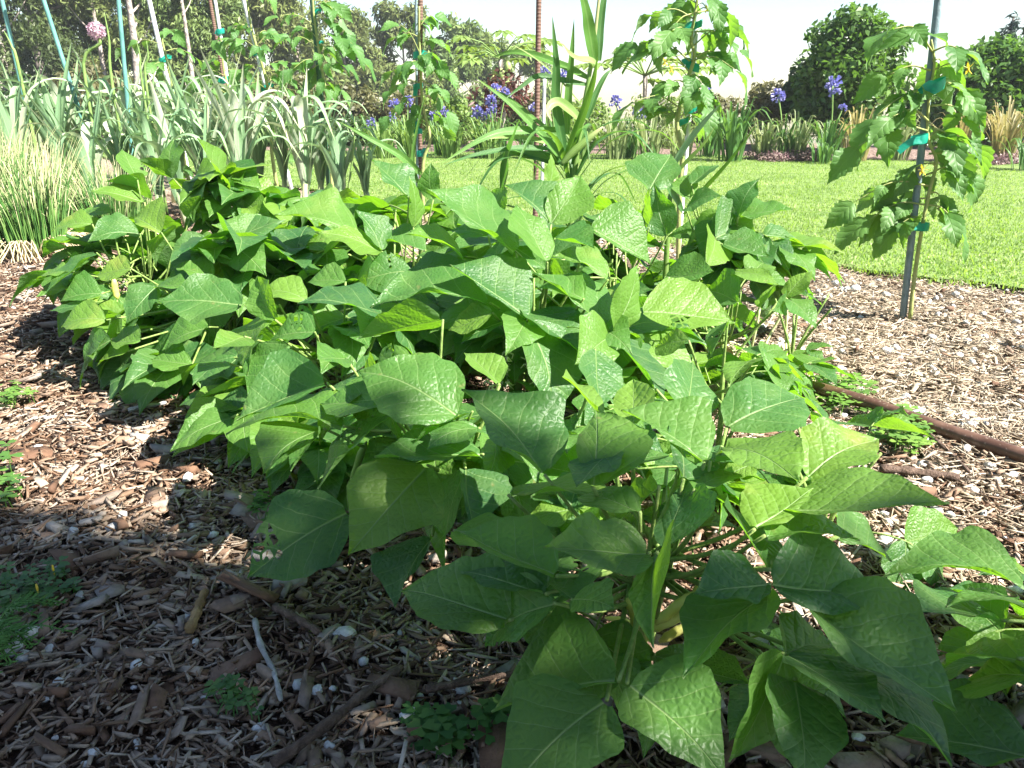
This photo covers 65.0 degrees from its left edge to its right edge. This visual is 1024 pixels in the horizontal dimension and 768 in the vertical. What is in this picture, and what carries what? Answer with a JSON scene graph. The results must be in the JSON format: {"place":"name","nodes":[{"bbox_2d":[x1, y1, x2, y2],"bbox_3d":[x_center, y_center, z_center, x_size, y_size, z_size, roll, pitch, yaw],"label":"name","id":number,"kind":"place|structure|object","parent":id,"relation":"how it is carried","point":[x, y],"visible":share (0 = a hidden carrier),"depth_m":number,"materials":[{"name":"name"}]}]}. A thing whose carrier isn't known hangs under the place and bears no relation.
{"place":"outdoors","nodes":[
{"label":"outdoors","id":0,"kind":"place"},
{"bbox_2d":[4,140,1018,161],"bbox_3d":[0.556,-3.671,13.885,24.150,0.793,4.296,4,20,11],"label":"border bed","id":1,"kind":"object","parent":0,"point":[871,153],"visible":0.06,"depth_m":13.02,"materials":[{"name":"soil"}]},
{"bbox_2d":[324,82,382,121],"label":"garden bush","id":2,"kind":"object","parent":1,"relation":"on","point":[357,109],"visible":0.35,"depth_m":15.92,"materials":[{"name":"green plant"}]},
{"bbox_2d":[410,94,483,144],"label":"garden bush","id":3,"kind":"object","parent":1,"relation":"on","point":[459,110],"visible":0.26,"depth_m":14.49,"materials":[{"name":"green plant"}]},
{"bbox_2d":[466,67,532,127],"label":"bronze shrub","id":4,"kind":"object","parent":1,"relation":"on","point":[512,87],"visible":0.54,"depth_m":12.39,"materials":[{"name":"green plant"}]},
{"bbox_2d":[545,97,614,144],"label":"garden bush","id":5,"kind":"object","parent":1,"relation":"on","point":[597,117],"visible":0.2,"depth_m":14.50,"materials":[{"name":"green plant"}]},
{"bbox_2d":[588,107,650,158],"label":"strap plant","id":6,"kind":"object","parent":1,"relation":"on","point":[617,147],"visible":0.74,"depth_m":11.16,"materials":[{"name":"plant"}]},
{"bbox_2d":[575,48,717,120],"bbox_3d":[2.188,-4.530,12.928,2.229,1.620,1.876,-15,25,-36],"label":"papaya tree","id":7,"kind":"object","parent":1,"relation":"on","point":[645,81],"visible":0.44,"depth_m":12.84,"materials":[{"name":"green plant"}]},
{"bbox_2d":[623,111,684,155],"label":"strap plant","id":8,"kind":"object","parent":1,"relation":"on","point":[655,138],"visible":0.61,"depth_m":11.09,"materials":[{"name":"plant"}]},
{"bbox_2d":[716,96,775,161],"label":"strap plant","id":9,"kind":"object","parent":1,"relation":"on","point":[735,129],"visible":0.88,"depth_m":10.73,"materials":[{"name":"green plant"}]},
{"bbox_2d":[743,78,789,138],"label":"garden bush","id":10,"kind":"object","parent":1,"relation":"on","point":[763,99],"visible":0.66,"depth_m":13.73,"materials":[{"name":"green plant"}]},
{"bbox_2d":[746,117,794,159],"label":"strap plant","id":11,"kind":"object","parent":1,"relation":"on","point":[763,141],"visible":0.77,"depth_m":11.02,"materials":[{"name":"plant"}]},
{"bbox_2d":[743,148,832,161],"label":"ground cover","id":12,"kind":"object","parent":1,"relation":"on","point":[802,156],"visible":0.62,"depth_m":10.91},
{"bbox_2d":[769,109,826,160],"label":"strap plant","id":13,"kind":"object","parent":1,"relation":"on","point":[800,143],"visible":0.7,"depth_m":10.93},
{"bbox_2d":[795,75,855,161],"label":"agapanthus","id":14,"kind":"object","parent":1,"relation":"on","point":[825,135],"visible":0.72,"depth_m":10.56,"materials":[{"name":"green plant"}]},
{"bbox_2d":[785,0,918,148],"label":"garden bush","id":15,"kind":"object","parent":1,"relation":"on","point":[836,49],"visible":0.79,"depth_m":12.18,"materials":[{"name":"green plant"}]},
{"bbox_2d":[930,31,1023,145],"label":"garden bush","id":16,"kind":"object","parent":1,"relation":"on","point":[1003,61],"visible":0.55,"depth_m":12.69,"materials":[{"name":"green plant"}]},
{"bbox_2d":[962,96,1023,163],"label":"strap plant","id":17,"kind":"object","parent":1,"relation":"on","point":[1002,127],"visible":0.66,"depth_m":10.46,"materials":[{"name":"plant"}]},
{"bbox_2d":[0,141,1023,767],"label":"ground","id":18,"kind":"structure","parent":0,"point":[740,761],"depth_m":1.58,"materials":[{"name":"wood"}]},
{"bbox_2d":[0,439,26,507],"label":"clover weed","id":19,"kind":"object","parent":18,"relation":"on","point":[11,475],"visible":1,"depth_m":1.80,"materials":[{"name":"green plant"}]},
{"bbox_2d":[0,122,57,255],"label":"onion clump","id":20,"kind":"object","parent":18,"relation":"on","point":[19,152],"visible":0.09,"depth_m":4.66,"materials":[{"name":"plant"}]},
{"bbox_2d":[0,590,77,672],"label":"feathery weed","id":21,"kind":"object","parent":18,"relation":"on","point":[6,633],"visible":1,"depth_m":1.28,"materials":[{"name":"plant"}]},
{"bbox_2d":[0,556,82,614],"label":"clover weed","id":22,"kind":"object","parent":18,"relation":"on","point":[59,570],"visible":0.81,"depth_m":1.44,"materials":[{"name":"green plant"}]},
{"bbox_2d":[0,57,87,162],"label":"leek plant","id":23,"kind":"object","parent":18,"relation":"on","point":[14,106],"visible":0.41,"depth_m":5.62,"materials":[{"name":"green plant"}]},
{"bbox_2d":[0,0,88,91],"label":"gum tree","id":24,"kind":"object","parent":18,"relation":"on","point":[41,32],"visible":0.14,"depth_m":23.42,"materials":[{"name":"green plant"}]},
{"bbox_2d":[0,0,97,88],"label":"gum tree","id":25,"kind":"object","parent":18,"relation":"on","point":[26,58],"visible":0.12,"depth_m":27.75,"materials":[{"name":"green plant"}]},
{"bbox_2d":[0,132,98,230],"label":"onion clump","id":26,"kind":"object","parent":18,"relation":"on","point":[67,168],"visible":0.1,"depth_m":5.08,"materials":[{"name":"plant"}]},
{"bbox_2d":[0,141,100,263],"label":"onion clump","id":27,"kind":"object","parent":18,"relation":"on","point":[22,225],"visible":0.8,"depth_m":4.43,"materials":[{"name":"plant"}]},
{"bbox_2d":[0,45,120,180],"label":"leek plant","id":28,"kind":"object","parent":18,"relation":"on","point":[43,130],"visible":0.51,"depth_m":5.78,"materials":[{"name":"green plant"}]},
{"bbox_2d":[7,60,120,193],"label":"leek plant","id":29,"kind":"object","parent":18,"relation":"on","point":[53,98],"visible":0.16,"depth_m":6.36,"materials":[{"name":"green plant"}]},
{"bbox_2d":[12,83,123,197],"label":"leek plant","id":30,"kind":"object","parent":18,"relation":"on","point":[95,150],"visible":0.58,"depth_m":5.26,"materials":[{"name":"green plant"}]},
{"bbox_2d":[25,0,129,90],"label":"gum tree","id":31,"kind":"object","parent":18,"relation":"on","point":[81,30],"visible":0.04,"depth_m":25.53,"materials":[{"name":"plant"}]},
{"bbox_2d":[48,58,135,139],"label":"garden bush","id":32,"kind":"object","parent":18,"relation":"on","point":[91,71],"visible":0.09,"depth_m":19.34,"materials":[{"name":"green plant"}]},
{"bbox_2d":[82,21,106,203],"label":"leek flower","id":33,"kind":"object","parent":18,"relation":"on","point":[94,35],"visible":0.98,"depth_m":5.54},
{"bbox_2d":[47,0,153,112],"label":"gum tree","id":34,"kind":"object","parent":18,"relation":"on","point":[87,9],"visible":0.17,"depth_m":24.90,"materials":[{"name":"green plant"}]},
{"bbox_2d":[49,154,177,249],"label":"onion clump","id":35,"kind":"object","parent":18,"relation":"on","point":[129,208],"visible":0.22,"depth_m":4.77,"materials":[{"name":"plant"}]},
{"bbox_2d":[9,150,255,341],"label":"bean plant","id":36,"kind":"object","parent":18,"relation":"on","point":[71,282],"visible":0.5,"depth_m":2.80,"materials":[{"name":"green plant"}]},
{"bbox_2d":[60,82,206,174],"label":"leek plant","id":37,"kind":"object","parent":18,"relation":"on","point":[115,144],"visible":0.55,"depth_m":5.35,"materials":[{"name":"green plant"}]},
{"bbox_2d":[69,58,200,197],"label":"leek plant","id":38,"kind":"object","parent":18,"relation":"on","point":[122,95],"visible":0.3,"depth_m":5.69,"materials":[{"name":"green plant"}]},
{"bbox_2d":[97,89,210,199],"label":"leek plant","id":39,"kind":"object","parent":18,"relation":"on","point":[144,149],"visible":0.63,"depth_m":5.25,"materials":[{"name":"green plant"}]},
{"bbox_2d":[112,75,202,227],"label":"leek plant","id":40,"kind":"object","parent":18,"relation":"on","point":[157,147],"visible":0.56,"depth_m":5.32,"materials":[{"name":"green plant"}]},
{"bbox_2d":[126,0,200,105],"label":"gum tree","id":41,"kind":"object","parent":18,"relation":"on","point":[160,7],"visible":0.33,"depth_m":25.18,"materials":[{"name":"green plant"}]},
{"bbox_2d":[115,28,216,180],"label":"tomato plant","id":42,"kind":"object","parent":18,"relation":"on","point":[178,37],"visible":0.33,"depth_m":8.22,"materials":[{"name":"green plant"}]},
{"bbox_2d":[118,58,264,172],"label":"leek plant","id":43,"kind":"object","parent":18,"relation":"on","point":[189,99],"visible":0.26,"depth_m":5.62,"materials":[{"name":"green plant"}]},
{"bbox_2d":[157,0,244,99],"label":"plant","id":44,"kind":"object","parent":18,"relation":"on","point":[183,8],"visible":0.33,"depth_m":26.05,"materials":[{"name":"green plant"}]},
{"bbox_2d":[61,197,350,414],"bbox_3d":[-0.986,-0.294,2.675,0.945,0.635,0.917,16,25,38],"label":"bean plant","id":45,"kind":"object","parent":18,"relation":"on","point":[242,252],"visible":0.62,"depth_m":2.42,"materials":[{"name":"green plant"}]},
{"bbox_2d":[167,79,246,169],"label":"leek plant","id":46,"kind":"object","parent":18,"relation":"on","point":[202,154],"visible":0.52,"depth_m":5.37,"materials":[{"name":"green plant"}]},
{"bbox_2d":[183,0,244,81],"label":"gum tree","id":47,"kind":"object","parent":18,"relation":"on","point":[231,6],"visible":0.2,"depth_m":26.47,"materials":[{"name":"green plant"}]},
{"bbox_2d":[127,138,324,290],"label":"bean plant","id":48,"kind":"object","parent":18,"relation":"on","point":[231,189],"visible":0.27,"depth_m":3.00,"materials":[{"name":"green plant"}]},
{"bbox_2d":[155,48,298,158],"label":"leek plant","id":49,"kind":"object","parent":18,"relation":"on","point":[248,122],"visible":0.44,"depth_m":5.64,"materials":[{"name":"green plant"}]},
{"bbox_2d":[184,37,280,185],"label":"tomato plant","id":50,"kind":"object","parent":18,"relation":"on","point":[215,46],"visible":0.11,"depth_m":7.72,"materials":[{"name":"green plant"}]},
{"bbox_2d":[202,673,263,721],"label":"clover weed","id":51,"kind":"object","parent":18,"relation":"on","point":[229,683],"visible":1,"depth_m":1.19,"materials":[{"name":"green plant"}]},
{"bbox_2d":[173,92,299,166],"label":"leek plant","id":52,"kind":"object","parent":18,"relation":"on","point":[236,148],"visible":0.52,"depth_m":5.46,"materials":[{"name":"green plant"}]},
{"bbox_2d":[195,72,335,178],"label":"leek plant","id":53,"kind":"object","parent":18,"relation":"on","point":[258,155],"visible":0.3,"depth_m":6.05,"materials":[{"name":"green plant"}]},
{"bbox_2d":[219,0,313,185],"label":"tomato plant","id":54,"kind":"object","parent":18,"relation":"on","point":[236,45],"visible":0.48,"depth_m":7.09,"materials":[{"name":"green plant"}]},
{"bbox_2d":[218,0,315,92],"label":"gum tree","id":55,"kind":"object","parent":18,"relation":"on","point":[263,10],"visible":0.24,"depth_m":32.65,"materials":[{"name":"green plant"}]},
{"bbox_2d":[209,69,348,196],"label":"leek plant","id":56,"kind":"object","parent":18,"relation":"on","point":[304,164],"visible":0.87,"depth_m":5.74,"materials":[{"name":"green plant"}]},
{"bbox_2d":[229,77,366,187],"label":"leek plant","id":57,"kind":"object","parent":18,"relation":"on","point":[281,158],"visible":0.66,"depth_m":5.91,"materials":[{"name":"green plant"}]},
{"bbox_2d":[249,0,349,112],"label":"gum tree","id":58,"kind":"object","parent":18,"relation":"on","point":[308,25],"visible":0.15,"depth_m":35.01,"materials":[{"name":"green plant"}]},
{"bbox_2d":[158,262,454,514],"bbox_3d":[-0.535,-0.048,2.093,0.786,0.550,0.947,0,20,0],"label":"bean plant","id":59,"kind":"object","parent":18,"relation":"on","point":[216,402],"visible":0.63,"depth_m":1.92,"materials":[{"name":"green plant"}]},
{"bbox_2d":[263,0,375,186],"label":"tomato plant","id":60,"kind":"object","parent":18,"relation":"on","point":[345,45],"visible":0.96,"depth_m":6.37,"materials":[{"name":"green plant"}]},
{"bbox_2d":[272,77,373,189],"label":"leek plant","id":61,"kind":"object","parent":18,"relation":"on","point":[319,161],"visible":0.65,"depth_m":5.93,"materials":[{"name":"green plant"}]},
{"bbox_2d":[284,124,384,191],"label":"leek plant","id":62,"kind":"object","parent":18,"relation":"on","point":[337,161],"visible":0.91,"depth_m":5.77,"materials":[{"name":"green plant"}]},
{"bbox_2d":[300,0,394,117],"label":"gum tree","id":63,"kind":"object","parent":18,"relation":"on","point":[360,25],"visible":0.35,"depth_m":36.66,"materials":[{"name":"green plant"}]},
{"bbox_2d":[273,183,441,332],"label":"bean plant","id":64,"kind":"object","parent":18,"relation":"on","point":[346,192],"visible":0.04,"depth_m":2.96,"materials":[{"name":"green plant"}]},
{"bbox_2d":[319,139,404,195],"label":"leek plant","id":65,"kind":"object","parent":18,"relation":"on","point":[364,164],"visible":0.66,"depth_m":5.99,"materials":[{"name":"green plant"}]},
{"bbox_2d":[340,92,425,253],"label":"corn plant","id":66,"kind":"object","parent":18,"relation":"on","point":[401,155],"visible":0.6,"depth_m":3.41,"materials":[{"name":"green plant"}]},
{"bbox_2d":[368,0,444,112],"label":"gum tree","id":67,"kind":"object","parent":18,"relation":"on","point":[388,10],"visible":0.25,"depth_m":38.25,"materials":[{"name":"green plant"}]},
{"bbox_2d":[272,160,551,359],"bbox_3d":[-0.286,-0.340,2.686,0.920,0.804,1.013,0,20,0],"label":"bean plant","id":68,"kind":"object","parent":18,"relation":"on","point":[361,227],"visible":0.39,"depth_m":2.42,"materials":[{"name":"green plant"}]},
{"bbox_2d":[378,6,459,222],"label":"tomato plant","id":69,"kind":"object","parent":18,"relation":"on","point":[449,123],"visible":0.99,"depth_m":5.44,"materials":[{"name":"green plant"}]},
{"bbox_2d":[226,298,638,606],"bbox_3d":[-0.194,0.082,1.607,0.752,0.506,0.774,-10,22,-26],"label":"bean plant","id":70,"kind":"object","parent":18,"relation":"on","point":[429,464],"visible":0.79,"depth_m":1.39,"materials":[{"name":"green plant"}]},
{"bbox_2d":[399,701,472,760],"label":"clover weed","id":71,"kind":"object","parent":18,"relation":"on","point":[438,727],"visible":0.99,"depth_m":1.09,"materials":[{"name":"green plant"}]},
{"bbox_2d":[405,11,490,138],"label":"gum tree","id":72,"kind":"object","parent":18,"relation":"on","point":[468,28],"visible":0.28,"depth_m":40.08,"materials":[{"name":"green plant"}]},
{"bbox_2d":[456,28,514,126],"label":"gum tree","id":73,"kind":"object","parent":18,"relation":"on","point":[481,72],"visible":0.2,"depth_m":42.48,"materials":[{"name":"green plant"}]},
{"bbox_2d":[467,694,511,744],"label":"clover weed","id":74,"kind":"object","parent":18,"relation":"on","point":[484,715],"visible":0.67,"depth_m":1.11,"materials":[{"name":"green plant"}]},
{"bbox_2d":[446,29,562,138],"bbox_3d":[-0.094,-4.756,13.201,1.908,1.862,2.335,0,20,0],"label":"papaya tree","id":75,"kind":"object","parent":18,"relation":"on","point":[472,57],"visible":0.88,"depth_m":12.91,"materials":[{"name":"green plant"}]},
{"bbox_2d":[0,188,1023,767],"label":"wood chips","id":76,"kind":"object","parent":18,"relation":"on","point":[312,752],"visible":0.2,"depth_m":1.44,"materials":[{"name":"wood"}]},
{"bbox_2d":[269,664,403,767],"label":"stick","id":77,"kind":"object","parent":76,"relation":"on","point":[288,753],"visible":1,"depth_m":1.13,"materials":[{"name":"wood"}]},
{"bbox_2d":[425,670,513,692],"bbox_3d":[-0.054,0.446,1.210,0.156,0.023,0.016,-7,21,-18],"label":"stick","id":78,"kind":"object","parent":76,"relation":"on","point":[440,686],"visible":0.84,"depth_m":1.20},
{"bbox_2d":[879,464,959,480],"bbox_3d":[0.957,0.208,1.889,0.174,0.027,0.026,5,20,15],"label":"stick","id":79,"kind":"object","parent":76,"relation":"on","point":[906,470],"visible":0.98,"depth_m":1.88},
{"bbox_2d":[0,201,1023,767],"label":"wood shavings","id":80,"kind":"object","parent":18,"relation":"on","point":[264,751],"visible":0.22,"depth_m":1.39},
{"bbox_2d":[0,218,1023,767],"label":"bark chunks","id":81,"kind":"object","parent":18,"relation":"on","point":[392,686],"visible":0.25,"depth_m":1.39,"materials":[{"name":"wood"}]},
{"bbox_2d":[411,153,628,293],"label":"bean plant","id":82,"kind":"object","parent":18,"relation":"on","point":[523,249],"visible":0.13,"depth_m":2.75,"materials":[{"name":"green plant"}]},
{"bbox_2d":[489,37,552,140],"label":"gum tree","id":83,"kind":"object","parent":18,"relation":"on","point":[527,70],"visible":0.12,"depth_m":44.63,"materials":[{"name":"green plant"}]},
{"bbox_2d":[533,0,541,216],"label":"rusty rod","id":84,"kind":"object","parent":18,"relation":"on","point":[537,63],"visible":0.51,"depth_m":4.71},
{"bbox_2d":[371,175,734,399],"bbox_3d":[0.107,-0.197,2.265,0.879,0.768,1.042,0,20,0],"label":"bean plant","id":85,"kind":"object","parent":18,"relation":"on","point":[496,311],"visible":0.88,"depth_m":1.96,"materials":[{"name":"green plant"}]},
{"bbox_2d":[454,348,666,536],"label":"bean plant","id":86,"kind":"object","parent":18,"relation":"on","point":[607,378],"visible":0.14,"depth_m":1.67,"materials":[{"name":"green plant"}]},
{"bbox_2d":[441,0,699,226],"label":"corn plant","id":87,"kind":"object","parent":18,"relation":"on","point":[562,149],"visible":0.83,"depth_m":3.04,"materials":[{"name":"green plant"}]},
{"bbox_2d":[529,152,764,353],"bbox_3d":[0.411,-0.395,2.739,0.934,0.753,0.854,-3,20,-8],"label":"bean plant","id":88,"kind":"object","parent":18,"relation":"on","point":[655,173],"visible":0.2,"depth_m":2.62,"materials":[{"name":"green plant"}]},
{"bbox_2d":[401,359,957,767],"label":"bean plant","id":89,"kind":"object","parent":18,"relation":"on","point":[874,652],"visible":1,"depth_m":1.01,"materials":[{"name":"green plant"}]},
{"bbox_2d":[610,0,753,259],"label":"tomato plant","id":90,"kind":"object","parent":18,"relation":"on","point":[673,19],"visible":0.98,"depth_m":3.72,"materials":[{"name":"green plant"}]},
{"bbox_2d":[652,104,757,279],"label":"corn plant","id":91,"kind":"object","parent":18,"relation":"on","point":[673,194],"visible":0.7,"depth_m":2.85,"materials":[{"name":"green plant"}]},
{"bbox_2d":[392,219,1023,692],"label":"straw fibres","id":92,"kind":"object","parent":18,"relation":"on","point":[898,363],"visible":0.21,"depth_m":2.73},
{"bbox_2d":[393,211,1023,620],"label":"straw chips","id":93,"kind":"object","parent":18,"relation":"on","point":[915,387],"visible":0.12,"depth_m":2.77,"materials":[{"name":"wood"}]},
{"bbox_2d":[635,321,838,516],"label":"bean plant","id":94,"kind":"object","parent":18,"relation":"on","point":[756,361],"visible":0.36,"depth_m":1.78,"materials":[{"name":"green plant"}]},
{"bbox_2d":[640,165,844,309],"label":"bean plant","id":95,"kind":"object","parent":18,"relation":"on","point":[725,234],"visible":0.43,"depth_m":2.71,"materials":[{"name":"green plant"}]},
{"bbox_2d":[664,251,856,400],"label":"bean plant","id":96,"kind":"object","parent":18,"relation":"on","point":[725,287],"visible":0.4,"depth_m":2.31,"materials":[{"name":"green plant"}]},
{"bbox_2d":[747,291,833,360],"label":"bean plant","id":97,"kind":"object","parent":18,"relation":"on","point":[809,347],"visible":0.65,"depth_m":2.67,"materials":[{"name":"green plant"}]},
{"bbox_2d":[720,390,957,590],"bbox_3d":[0.671,0.187,1.656,0.494,0.292,0.354,15,24,36],"label":"bean plant","id":98,"kind":"object","parent":18,"relation":"on","point":[922,522],"visible":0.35,"depth_m":1.51,"materials":[{"name":"green plant"}]},
{"bbox_2d":[805,369,879,414],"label":"clover weed","id":99,"kind":"object","parent":18,"relation":"on","point":[844,383],"visible":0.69,"depth_m":2.37,"materials":[{"name":"green plant"}]},
{"bbox_2d":[686,342,1023,462],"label":"irrigation pipe","id":100,"kind":"object","parent":18,"relation":"on","point":[985,443],"visible":0.48,"depth_m":2.09,"materials":[{"name":"plastic"}]},
{"bbox_2d":[860,403,935,456],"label":"clover weed","id":101,"kind":"object","parent":18,"relation":"on","point":[911,437],"visible":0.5,"depth_m":2.07,"materials":[{"name":"green plant"}]},
{"bbox_2d":[824,23,994,318],"bbox_3d":[1.503,-0.765,3.028,0.702,1.074,0.333,-3,20,-9],"label":"tomato plant","id":102,"kind":"object","parent":18,"relation":"on","point":[892,223],"visible":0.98,"depth_m":2.98,"materials":[{"name":"green plant"}]},
{"bbox_2d":[899,0,941,320],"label":"garden stake","id":103,"kind":"object","parent":18,"relation":"on","point":[936,15],"visible":0.78,"depth_m":3.04,"materials":[{"name":"metal"}]},
{"bbox_2d":[883,525,1023,766],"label":"bean plant","id":104,"kind":"object","parent":18,"relation":"on","point":[981,729],"visible":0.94,"depth_m":1.11,"materials":[{"name":"green plant"}]},
{"bbox_2d":[0,0,1023,145],"label":"sky","id":105,"kind":"structure","parent":0,"point":[774,30],"materials":[{"name":"white"}]},
{"bbox_2d":[103,149,1023,293],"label":"lawn","id":106,"kind":"structure","parent":0,"point":[1007,166],"depth_m":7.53,"materials":[{"name":"plant"}]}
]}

